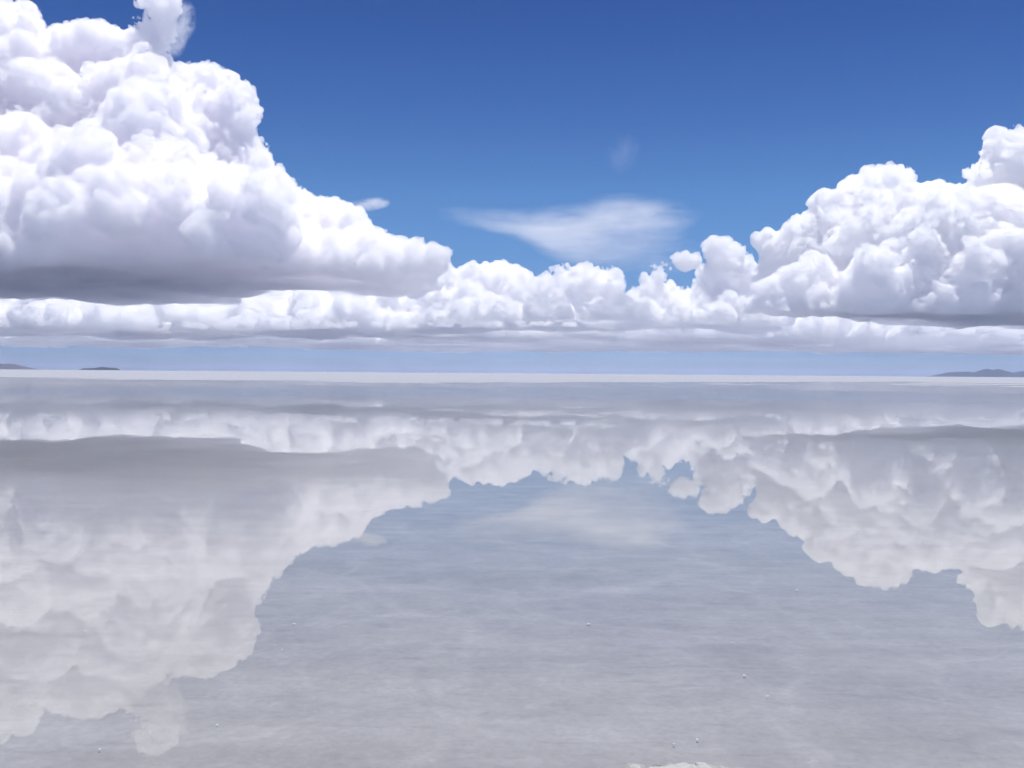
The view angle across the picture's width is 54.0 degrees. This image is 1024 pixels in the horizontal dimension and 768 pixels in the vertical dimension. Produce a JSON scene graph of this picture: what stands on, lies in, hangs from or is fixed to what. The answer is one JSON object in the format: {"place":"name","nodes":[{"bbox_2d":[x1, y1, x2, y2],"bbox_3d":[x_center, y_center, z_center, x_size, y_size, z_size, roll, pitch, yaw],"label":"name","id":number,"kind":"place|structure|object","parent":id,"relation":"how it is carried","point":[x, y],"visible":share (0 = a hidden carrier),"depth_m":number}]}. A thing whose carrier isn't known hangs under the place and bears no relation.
{"place":"outdoors","nodes":[
{"label":"outdoors","id":0,"kind":"place"},
{"bbox_2d":[0,364,43,369],"bbox_3d":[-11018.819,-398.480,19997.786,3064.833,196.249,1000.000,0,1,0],"label":"hills","id":1,"kind":"structure","parent":0,"point":[9,366],"depth_m":19783.51},
{"bbox_2d":[80,367,119,369],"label":"island","id":2,"kind":"structure","parent":0,"point":[101,368],"depth_m":13947.16},
{"bbox_2d":[0,369,1023,767],"bbox_3d":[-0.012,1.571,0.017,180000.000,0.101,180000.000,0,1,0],"label":"salt flat","id":3,"kind":"structure","parent":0,"point":[440,633],"depth_m":6.31},
{"bbox_2d":[624,762,741,767],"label":"salt crust","id":4,"kind":"object","parent":3,"relation":"on","point":[681,765],"visible":1,"depth_m":4.11},
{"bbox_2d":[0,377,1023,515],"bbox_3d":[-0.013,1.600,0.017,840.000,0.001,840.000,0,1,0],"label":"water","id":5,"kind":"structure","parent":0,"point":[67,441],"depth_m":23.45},
{"bbox_2d":[0,0,1023,375],"label":"sky","id":6,"kind":"structure","parent":0,"point":[686,187]},
{"bbox_2d":[932,369,1023,376],"bbox_3d":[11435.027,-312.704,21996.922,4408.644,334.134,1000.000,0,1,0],"label":"hills","id":7,"kind":"structure","parent":0,"point":[992,373],"depth_m":21722.02}
]}

